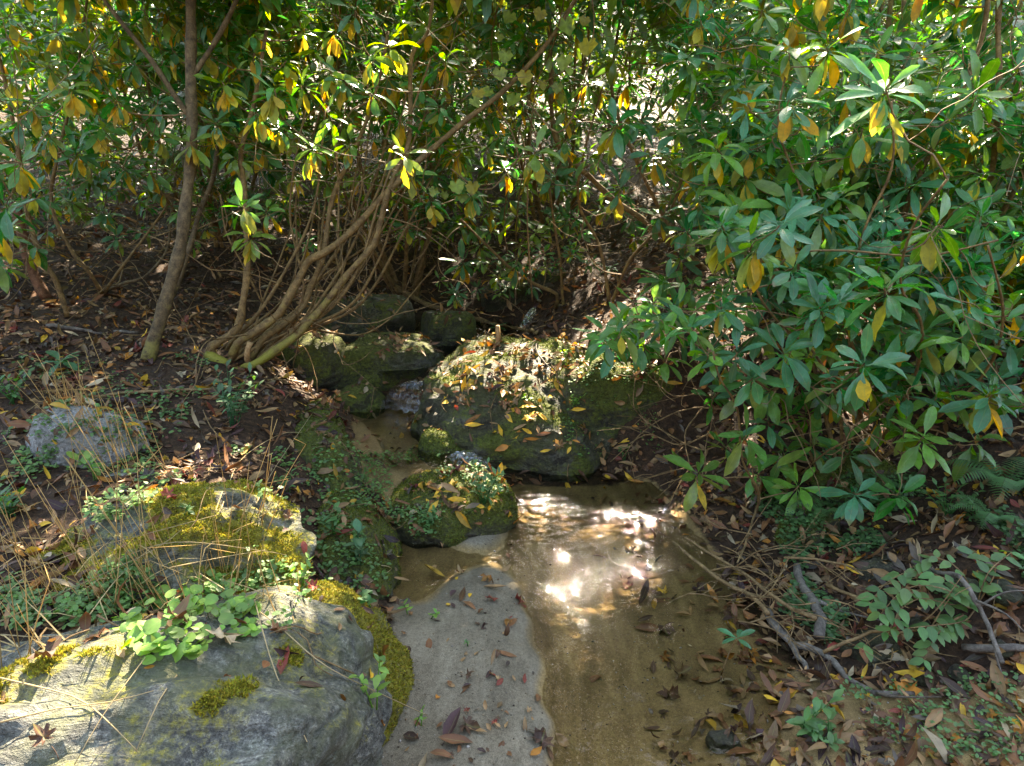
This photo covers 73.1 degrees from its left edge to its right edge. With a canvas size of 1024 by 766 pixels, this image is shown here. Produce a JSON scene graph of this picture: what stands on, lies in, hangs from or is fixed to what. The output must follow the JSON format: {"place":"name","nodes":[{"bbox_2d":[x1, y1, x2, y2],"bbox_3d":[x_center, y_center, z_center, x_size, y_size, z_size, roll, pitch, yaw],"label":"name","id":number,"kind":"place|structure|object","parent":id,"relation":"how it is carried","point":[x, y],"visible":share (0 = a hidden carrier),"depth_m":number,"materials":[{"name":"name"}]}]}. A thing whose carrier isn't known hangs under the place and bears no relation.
{"place":"outdoors","nodes":[
{"label":"outdoors","id":0,"kind":"place"},
{"bbox_2d":[381,380,423,412],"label":"cascade water","id":1,"kind":"structure","parent":0,"point":[396,390],"depth_m":4.34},
{"bbox_2d":[0,0,1023,689],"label":"ground","id":2,"kind":"structure","parent":0,"point":[250,418],"depth_m":3.85,"materials":[{"name":"soil"}]},
{"bbox_2d":[0,478,28,517],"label":"leafy plant","id":3,"kind":"object","parent":2,"relation":"on","point":[8,502],"visible":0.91,"depth_m":2.45,"materials":[{"name":"green plant"}]},
{"bbox_2d":[0,367,34,404],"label":"leafy plant","id":4,"kind":"object","parent":2,"relation":"on","point":[12,394],"visible":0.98,"depth_m":3.29,"materials":[{"name":"green plant"}]},
{"bbox_2d":[0,466,109,626],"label":"dry grass tuft","id":5,"kind":"object","parent":2,"relation":"on","point":[44,574],"visible":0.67,"depth_m":1.99,"materials":[{"name":"plant"}]},
{"bbox_2d":[36,350,80,375],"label":"rhododendron seedling","id":6,"kind":"object","parent":2,"relation":"on","point":[56,354],"visible":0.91,"depth_m":3.64,"materials":[{"name":"green plant"}]},
{"bbox_2d":[16,367,106,410],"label":"dry grass tuft","id":7,"kind":"object","parent":2,"relation":"on","point":[57,393],"visible":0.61,"depth_m":3.33,"materials":[{"name":"plant"}]},
{"bbox_2d":[66,450,103,480],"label":"leafy plant","id":8,"kind":"object","parent":2,"relation":"on","point":[88,456],"visible":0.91,"depth_m":2.66,"materials":[{"name":"green plant"}]},
{"bbox_2d":[21,351,151,466],"bbox_3d":[-1.656,0.091,2.757,0.283,0.504,0.314,7,20,19],"label":"dry grass tuft","id":9,"kind":"object","parent":2,"relation":"on","point":[92,409],"visible":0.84,"depth_m":2.75,"materials":[{"name":"plant"}]},
{"bbox_2d":[25,405,149,467],"bbox_3d":[-1.791,0.261,2.915,0.491,0.340,0.314,0,19,0],"label":"rock","id":10,"kind":"object","parent":2,"relation":"on","point":[64,446],"visible":0.51,"depth_m":2.79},
{"bbox_2d":[4,332,219,494],"bbox_3d":[-1.458,0.124,2.619,0.661,0.664,0.412,3,19,9],"label":"dry grass tuft","id":11,"kind":"object","parent":2,"relation":"on","point":[103,433],"visible":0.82,"depth_m":2.62,"materials":[{"name":"plant"}]},
{"bbox_2d":[0,0,245,335],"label":"rhododendron shrub","id":12,"kind":"object","parent":2,"relation":"on","point":[21,180],"visible":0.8,"depth_m":3.94,"materials":[{"name":"green plant"}]},
{"bbox_2d":[63,440,204,613],"bbox_3d":[-1.071,0.454,2.003,0.456,0.629,0.382,0,19,0],"label":"dry grass tuft","id":13,"kind":"object","parent":2,"relation":"on","point":[142,567],"visible":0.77,"depth_m":2.02,"materials":[{"name":"plant"}]},
{"bbox_2d":[0,0,323,171],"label":"rhododendron shrub","id":14,"kind":"object","parent":2,"relation":"on","point":[131,93],"visible":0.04,"depth_m":7.74,"materials":[{"name":"green plant"}]},
{"bbox_2d":[35,0,299,361],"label":"rhododendron shrub","id":15,"kind":"object","parent":2,"relation":"on","point":[189,102],"visible":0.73,"depth_m":3.80,"materials":[{"name":"green plant"}]},
{"bbox_2d":[32,478,316,605],"bbox_3d":[-1.179,0.634,2.366,1.023,0.592,0.610,0,19,0],"label":"rock","id":16,"kind":"object","parent":2,"relation":"on","point":[277,539],"visible":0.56,"depth_m":2.24,"materials":[{"name":"stone"}]},
{"bbox_2d":[0,514,219,582],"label":"straw stalk","id":17,"kind":"object","parent":16,"relation":"on","point":[101,545],"visible":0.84,"depth_m":2.13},
{"bbox_2d":[216,416,305,542],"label":"dry grass tuft","id":18,"kind":"object","parent":16,"relation":"on","point":[263,514],"visible":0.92,"depth_m":2.26,"materials":[{"name":"plant"}]},
{"bbox_2d":[0,585,391,765],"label":"rock","id":19,"kind":"object","parent":2,"relation":"on","point":[250,711],"visible":0.75,"depth_m":1.50,"materials":[{"name":"stone"}]},
{"bbox_2d":[0,557,64,667],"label":"dry grass tuft","id":20,"kind":"object","parent":19,"relation":"on","point":[29,639],"visible":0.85,"depth_m":1.61,"materials":[{"name":"plant"}]},
{"bbox_2d":[28,723,58,759],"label":"fallen leaf","id":21,"kind":"object","parent":19,"relation":"on","point":[42,734],"visible":1,"depth_m":1.36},
{"bbox_2d":[0,677,137,751],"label":"straw stalk","id":22,"kind":"object","parent":19,"relation":"on","point":[71,696],"visible":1,"depth_m":1.45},
{"bbox_2d":[0,690,153,722],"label":"straw stalk","id":23,"kind":"object","parent":19,"relation":"on","point":[68,707],"visible":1,"depth_m":1.42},
{"bbox_2d":[2,452,184,640],"bbox_3d":[-1.183,0.484,1.991,0.508,0.546,0.460,0,19,0],"label":"dry grass tuft","id":24,"kind":"object","parent":19,"relation":"on","point":[102,601],"visible":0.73,"depth_m":2.00,"materials":[{"name":"plant"}]},
{"bbox_2d":[109,565,270,664],"bbox_3d":[-0.860,0.607,1.861,0.390,0.297,0.663,-11,22,-29],"label":"ground ivy","id":25,"kind":"object","parent":19,"relation":"on","point":[135,627],"visible":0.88,"depth_m":1.68,"materials":[{"name":"green plant"}]},
{"bbox_2d":[205,623,241,643],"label":"fallen leaf","id":26,"kind":"object","parent":19,"relation":"on","point":[219,633],"visible":0.98,"depth_m":1.64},
{"bbox_2d":[150,535,315,620],"bbox_3d":[-0.754,0.553,1.812,0.361,0.312,0.357,11,22,29],"label":"dry grass tuft","id":27,"kind":"object","parent":19,"relation":"on","point":[263,593],"visible":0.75,"depth_m":1.86,"materials":[{"name":"plant"}]},
{"bbox_2d":[199,467,270,586],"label":"dry grass tuft","id":28,"kind":"object","parent":19,"relation":"on","point":[227,540],"visible":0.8,"depth_m":2.17,"materials":[{"name":"plant"}]},
{"bbox_2d":[197,571,427,715],"bbox_3d":[-0.649,0.796,1.953,0.738,0.483,0.308,5,20,13],"label":"straw stalk","id":29,"kind":"object","parent":19,"relation":"on","point":[311,654],"visible":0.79,"depth_m":1.77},
{"bbox_2d":[297,578,414,746],"bbox_3d":[-0.602,0.939,2.173,0.586,0.578,0.609,0,19,0],"label":"moss","id":30,"kind":"object","parent":19,"relation":"on","point":[397,656],"visible":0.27,"depth_m":2.17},
{"bbox_2d":[287,552,313,586],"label":"leafy plant","id":31,"kind":"object","parent":30,"relation":"on","point":[304,570],"visible":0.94,"depth_m":2.22,"materials":[{"name":"green plant"}]},
{"bbox_2d":[357,589,376,606],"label":"leafy plant","id":32,"kind":"object","parent":30,"relation":"on","point":[366,596],"visible":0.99,"depth_m":2.31,"materials":[{"name":"green plant"}]},
{"bbox_2d":[347,653,390,709],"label":"leafy plant","id":33,"kind":"object","parent":19,"relation":"on","point":[377,679],"visible":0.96,"depth_m":1.77,"materials":[{"name":"green plant"}]},
{"bbox_2d":[93,350,302,397],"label":"fallen branch","id":34,"kind":"object","parent":2,"relation":"on","point":[158,391],"visible":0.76,"depth_m":3.46,"materials":[{"name":"wood"}]},
{"bbox_2d":[0,0,413,247],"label":"rhododendron shrub","id":35,"kind":"object","parent":2,"relation":"on","point":[102,219],"visible":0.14,"depth_m":5.24,"materials":[{"name":"green plant"}]},
{"bbox_2d":[0,0,458,321],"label":"rhododendron shrub","id":36,"kind":"object","parent":2,"relation":"on","point":[201,23],"visible":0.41,"depth_m":4.63,"materials":[{"name":"green plant"}]},
{"bbox_2d":[210,359,263,429],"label":"leafy plant","id":37,"kind":"object","parent":2,"relation":"on","point":[230,406],"visible":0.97,"depth_m":3.19,"materials":[{"name":"green plant"}]},
{"bbox_2d":[277,331,345,389],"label":"rock","id":38,"kind":"object","parent":2,"relation":"on","point":[327,363],"visible":0.45,"depth_m":4.44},
{"bbox_2d":[69,0,573,154],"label":"rhododendron shrub","id":39,"kind":"object","parent":2,"relation":"on","point":[358,38],"visible":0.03,"depth_m":8.24,"materials":[{"name":"green plant"}]},
{"bbox_2d":[294,398,362,492],"bbox_3d":[-1.042,0.453,3.644,0.514,0.633,1.286,-4,19,-12],"label":"rock","id":40,"kind":"object","parent":2,"relation":"on","point":[310,438],"visible":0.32,"depth_m":3.29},
{"bbox_2d":[314,501,345,536],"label":"leafy plant","id":41,"kind":"object","parent":2,"relation":"on","point":[335,508],"visible":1,"depth_m":2.72,"materials":[{"name":"green plant"}]},
{"bbox_2d":[156,0,521,303],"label":"rhododendron shrub","id":42,"kind":"object","parent":2,"relation":"on","point":[389,280],"visible":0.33,"depth_m":5.42,"materials":[{"name":"green plant"}]},
{"bbox_2d":[300,294,415,342],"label":"rock","id":43,"kind":"object","parent":2,"relation":"on","point":[407,321],"visible":0.46,"depth_m":5.20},
{"bbox_2d":[331,382,385,418],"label":"rock","id":44,"kind":"object","parent":2,"relation":"on","point":[360,406],"visible":0.53,"depth_m":4.38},
{"bbox_2d":[316,487,402,598],"bbox_3d":[-0.735,0.719,3.050,0.507,0.466,1.128,-7,20,-19],"label":"rock","id":45,"kind":"object","parent":2,"relation":"on","point":[380,528],"visible":0.33,"depth_m":2.80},
{"bbox_2d":[344,518,370,564],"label":"leafy plant","id":46,"kind":"object","parent":45,"relation":"on","point":[358,542],"visible":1,"depth_m":2.65,"materials":[{"name":"green plant"}]},
{"bbox_2d":[331,332,444,392],"bbox_3d":[-0.930,-0.080,4.868,0.967,0.549,0.596,-4,19,-12],"label":"rock","id":47,"kind":"object","parent":2,"relation":"on","point":[373,369],"visible":0.39,"depth_m":4.62,"materials":[{"name":"stone"}]},
{"bbox_2d":[131,0,645,416],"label":"rhododendron shrub","id":48,"kind":"object","parent":2,"relation":"on","point":[289,329],"visible":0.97,"depth_m":3.89,"materials":[{"name":"green plant"}]},
{"bbox_2d":[428,0,597,301],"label":"grape vine","id":49,"kind":"object","parent":48,"relation":"hanging from","point":[586,46],"visible":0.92,"depth_m":3.78,"materials":[{"name":"green plant"}]},
{"bbox_2d":[417,428,464,467],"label":"rock","id":50,"kind":"object","parent":2,"relation":"on","point":[434,440],"visible":0.7,"depth_m":3.79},
{"bbox_2d":[420,310,475,351],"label":"rock","id":51,"kind":"object","parent":2,"relation":"on","point":[451,332],"visible":0.75,"depth_m":5.16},
{"bbox_2d":[387,465,518,548],"bbox_3d":[-0.296,0.630,3.340,0.662,0.359,0.558,0,19,0],"label":"rock","id":52,"kind":"object","parent":2,"relation":"on","point":[456,532],"visible":0.63,"depth_m":3.16,"materials":[{"name":"stone"}]},
{"bbox_2d":[469,458,504,504],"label":"leafy plant","id":53,"kind":"object","parent":52,"relation":"on","point":[488,488],"visible":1,"depth_m":3.10,"materials":[{"name":"green plant"}]},
{"bbox_2d":[392,285,537,334],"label":"fallen branch","id":54,"kind":"object","parent":2,"relation":"on","point":[435,307],"visible":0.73,"depth_m":5.82,"materials":[{"name":"wood"}]},
{"bbox_2d":[302,0,698,251],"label":"rhododendron shrub","id":55,"kind":"object","parent":2,"relation":"on","point":[533,183],"visible":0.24,"depth_m":6.30,"materials":[{"name":"green plant"}]},
{"bbox_2d":[481,280,527,311],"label":"rock","id":56,"kind":"object","parent":2,"relation":"on","point":[497,303],"visible":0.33,"depth_m":5.95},
{"bbox_2d":[277,1,738,127],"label":"rhododendron shrub","id":57,"kind":"object","parent":2,"relation":"on","point":[640,73],"visible":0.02,"depth_m":9.95,"materials":[{"name":"green plant"}]},
{"bbox_2d":[0,178,1023,765],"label":"leaf litter","id":58,"kind":"object","parent":2,"relation":"on","point":[910,752],"visible":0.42,"depth_m":2.93,"materials":[{"name":"plant"}]},
{"bbox_2d":[0,341,93,566],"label":"dry grass tuft","id":59,"kind":"object","parent":58,"relation":"on","point":[12,532],"visible":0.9,"depth_m":2.24,"materials":[{"name":"plant"}]},
{"bbox_2d":[46,323,103,334],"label":"fallen branch","id":60,"kind":"object","parent":58,"relation":"on","point":[50,325],"visible":0.97,"depth_m":4.13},
{"bbox_2d":[0,226,1020,675],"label":"twig litter","id":61,"kind":"object","parent":58,"relation":"on","point":[360,478],"visible":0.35,"depth_m":3.01,"materials":[{"name":"brown plant"}]},
{"bbox_2d":[684,537,816,620],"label":"fallen branch","id":62,"kind":"object","parent":58,"relation":"on","point":[788,606],"visible":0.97,"depth_m":2.69,"materials":[{"name":"wood"}]},
{"bbox_2d":[784,556,863,585],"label":"fallen branch","id":63,"kind":"object","parent":58,"relation":"on","point":[826,561],"visible":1,"depth_m":2.72,"materials":[{"name":"wood"}]},
{"bbox_2d":[826,577,917,610],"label":"fallen branch","id":64,"kind":"object","parent":58,"relation":"on","point":[840,590],"visible":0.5,"depth_m":2.59,"materials":[{"name":"wood"}]},
{"bbox_2d":[0,351,1023,764],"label":"ground cover","id":65,"kind":"object","parent":2,"relation":"on","point":[268,573],"visible":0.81,"depth_m":2.64,"materials":[{"name":"green plant"}]},
{"bbox_2d":[0,529,181,621],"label":"straw stalk","id":66,"kind":"object","parent":65,"relation":"on","point":[86,581],"visible":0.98,"depth_m":2.02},
{"bbox_2d":[410,335,617,481],"bbox_3d":[0.117,0.224,4.274,1.424,0.888,1.148,5,20,15],"label":"rock","id":67,"kind":"object","parent":2,"relation":"on","point":[518,455],"visible":0.53,"depth_m":3.88,"materials":[{"name":"stone"}]},
{"bbox_2d":[523,266,565,301],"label":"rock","id":68,"kind":"object","parent":2,"relation":"on","point":[540,281],"visible":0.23,"depth_m":5.84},
{"bbox_2d":[352,0,784,328],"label":"rhododendron shrub","id":69,"kind":"object","parent":2,"relation":"on","point":[525,50],"visible":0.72,"depth_m":4.47,"materials":[{"name":"green plant"}]},
{"bbox_2d":[558,348,674,430],"bbox_3d":[0.642,0.137,4.246,0.824,0.745,0.889,0,19,0],"label":"rock","id":70,"kind":"object","parent":2,"relation":"on","point":[609,412],"visible":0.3,"depth_m":3.88,"materials":[{"name":"stone"}]},
{"bbox_2d":[629,378,732,450],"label":"bare twig","id":71,"kind":"object","parent":70,"relation":"on","point":[729,427],"visible":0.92,"depth_m":3.72,"materials":[{"name":"wood"}]},
{"bbox_2d":[386,0,856,147],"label":"rhododendron shrub","id":72,"kind":"object","parent":2,"relation":"on","point":[654,79],"visible":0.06,"depth_m":8.88,"materials":[{"name":"green plant"}]},
{"bbox_2d":[598,407,721,485],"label":"bare twig","id":73,"kind":"object","parent":2,"relation":"on","point":[658,421],"visible":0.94,"depth_m":3.74,"materials":[{"name":"wood"}]},
{"bbox_2d":[593,424,715,461],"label":"bare twig","id":74,"kind":"object","parent":73,"relation":"on","point":[658,437],"visible":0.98,"depth_m":3.70,"materials":[{"name":"wood"}]},
{"bbox_2d":[348,397,1023,765],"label":"sand bed","id":75,"kind":"object","parent":2,"relation":"on","point":[552,613],"visible":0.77,"depth_m":2.52,"materials":[{"name":"sand"}]},
{"bbox_2d":[443,707,460,743],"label":"fallen leaf","id":76,"kind":"object","parent":75,"relation":"on","point":[449,724],"visible":1,"depth_m":2.06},
{"bbox_2d":[446,714,480,734],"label":"fallen leaf","id":77,"kind":"object","parent":75,"relation":"on","point":[471,724],"visible":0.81,"depth_m":2.06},
{"bbox_2d":[657,392,719,509],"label":"bare twig","id":78,"kind":"object","parent":75,"relation":"on","point":[700,410],"visible":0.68,"depth_m":3.62,"materials":[{"name":"wood"}]},
{"bbox_2d":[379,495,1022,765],"bbox_3d":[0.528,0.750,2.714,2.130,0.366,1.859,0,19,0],"label":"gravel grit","id":79,"kind":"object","parent":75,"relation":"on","point":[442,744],"visible":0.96,"depth_m":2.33,"materials":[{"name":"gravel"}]},
{"bbox_2d":[705,729,741,753],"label":"stone","id":80,"kind":"object","parent":75,"relation":"on","point":[718,742],"visible":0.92,"depth_m":2.08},
{"bbox_2d":[672,541,790,615],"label":"fallen branch","id":81,"kind":"object","parent":75,"relation":"on","point":[765,610],"visible":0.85,"depth_m":2.74,"materials":[{"name":"wood"}]},
{"bbox_2d":[786,688,844,741],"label":"leafy plant","id":82,"kind":"object","parent":75,"relation":"on","point":[809,713],"visible":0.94,"depth_m":2.04,"materials":[{"name":"green plant"}]},
{"bbox_2d":[802,703,844,751],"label":"leafy plant","id":83,"kind":"object","parent":75,"relation":"on","point":[833,739],"visible":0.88,"depth_m":2.02,"materials":[{"name":"green plant"}]},
{"bbox_2d":[728,505,762,562],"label":"fallen branch","id":84,"kind":"object","parent":2,"relation":"on","point":[751,524],"visible":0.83,"depth_m":3.01,"materials":[{"name":"wood"}]},
{"bbox_2d":[598,0,970,246],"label":"rhododendron shrub","id":85,"kind":"object","parent":2,"relation":"on","point":[673,216],"visible":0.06,"depth_m":5.12,"materials":[{"name":"green plant"}]},
{"bbox_2d":[572,0,1023,525],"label":"rhododendron shrub","id":86,"kind":"object","parent":2,"relation":"on","point":[844,304],"visible":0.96,"depth_m":2.84,"materials":[{"name":"green plant"}]},
{"bbox_2d":[583,0,1023,339],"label":"rhododendron shrub","id":87,"kind":"object","parent":2,"relation":"on","point":[859,13],"visible":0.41,"depth_m":3.31,"materials":[{"name":"green plant"}]},
{"bbox_2d":[773,512,840,551],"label":"small plant","id":88,"kind":"object","parent":2,"relation":"on","point":[830,519],"visible":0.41,"depth_m":2.96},
{"bbox_2d":[791,493,844,520],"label":"fern","id":89,"kind":"object","parent":88,"relation":"on","point":[818,509],"visible":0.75,"depth_m":2.95,"materials":[{"name":"green plant"}]},
{"bbox_2d":[793,563,879,639],"bbox_3d":[1.188,0.828,2.630,0.234,0.117,0.408,0,19,0],"label":"driftwood","id":90,"kind":"object","parent":2,"relation":"on","point":[820,626],"visible":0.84,"depth_m":2.55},
{"bbox_2d":[764,608,938,697],"bbox_3d":[1.140,0.947,2.326,0.178,0.420,0.720,-7,20,-20],"label":"driftwood","id":91,"kind":"object","parent":2,"relation":"on","point":[837,666],"visible":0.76,"depth_m":2.33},
{"bbox_2d":[822,575,971,656],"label":"fallen branch","id":92,"kind":"object","parent":91,"relation":"on","point":[842,643],"visible":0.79,"depth_m":2.36,"materials":[{"name":"wood"}]},
{"bbox_2d":[810,449,899,502],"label":"rock","id":93,"kind":"object","parent":2,"relation":"on","point":[885,466],"visible":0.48,"depth_m":3.17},
{"bbox_2d":[712,0,1023,146],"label":"rhododendron shrub","id":94,"kind":"object","parent":2,"relation":"on","point":[935,23],"visible":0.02,"depth_m":7.78,"materials":[{"name":"green plant"}]},
{"bbox_2d":[838,628,901,665],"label":"rock","id":95,"kind":"object","parent":2,"relation":"on","point":[895,646],"visible":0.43,"depth_m":2.38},
{"bbox_2d":[849,555,896,580],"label":"rock","id":96,"kind":"object","parent":2,"relation":"on","point":[878,564],"visible":0.18,"depth_m":2.68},
{"bbox_2d":[854,546,1023,671],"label":"oval leaved shrub","id":97,"kind":"object","parent":2,"relation":"on","point":[954,631],"visible":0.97,"depth_m":2.33,"materials":[{"name":"green plant"}]},
{"bbox_2d":[909,475,983,515],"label":"leafy plant","id":98,"kind":"object","parent":2,"relation":"on","point":[941,502],"visible":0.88,"depth_m":2.84,"materials":[{"name":"green plant"}]},
{"bbox_2d":[890,0,1023,424],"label":"rhododendron shrub","id":99,"kind":"object","parent":2,"relation":"on","point":[1007,161],"visible":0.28,"depth_m":3.16,"materials":[{"name":"green plant"}]},
{"bbox_2d":[892,0,1023,209],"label":"rhododendron shrub","id":100,"kind":"object","parent":2,"relation":"on","point":[950,38],"visible":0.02,"depth_m":4.51,"materials":[{"name":"green plant"}]},
{"bbox_2d":[947,664,970,684],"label":"stone","id":101,"kind":"object","parent":2,"relation":"on","point":[951,673],"visible":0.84,"depth_m":2.25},
{"bbox_2d":[942,577,981,605],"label":"stone","id":102,"kind":"object","parent":2,"relation":"on","point":[970,580],"visible":0.25,"depth_m":2.41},
{"bbox_2d":[911,558,1023,686],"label":"fallen branch","id":103,"kind":"object","parent":2,"relation":"on","point":[979,604],"visible":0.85,"depth_m":2.25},
{"bbox_2d":[938,451,1023,500],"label":"fern","id":104,"kind":"object","parent":2,"relation":"on","point":[1002,481],"visible":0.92,"depth_m":2.83,"materials":[{"name":"green plant"}]},
{"bbox_2d":[947,494,1023,528],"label":"fern","id":105,"kind":"object","parent":2,"relation":"on","point":[981,514],"visible":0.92,"depth_m":2.70,"materials":[{"name":"green plant"}]},
{"bbox_2d":[961,643,1023,652],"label":"fallen branch","id":106,"kind":"object","parent":2,"relation":"on","point":[988,648],"visible":0.89,"depth_m":2.24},
{"bbox_2d":[986,578,1023,606],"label":"stone","id":107,"kind":"object","parent":2,"relation":"on","point":[1014,597],"visible":0.59,"depth_m":2.36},
{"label":"stream water","id":108,"kind":"structure","parent":0,"visible":0},
{"bbox_2d":[717,628,754,674],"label":"rhododendron seedling","id":109,"kind":"object","parent":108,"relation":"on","point":[740,633],"visible":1,"depth_m":2.31,"materials":[{"name":"green plant"}]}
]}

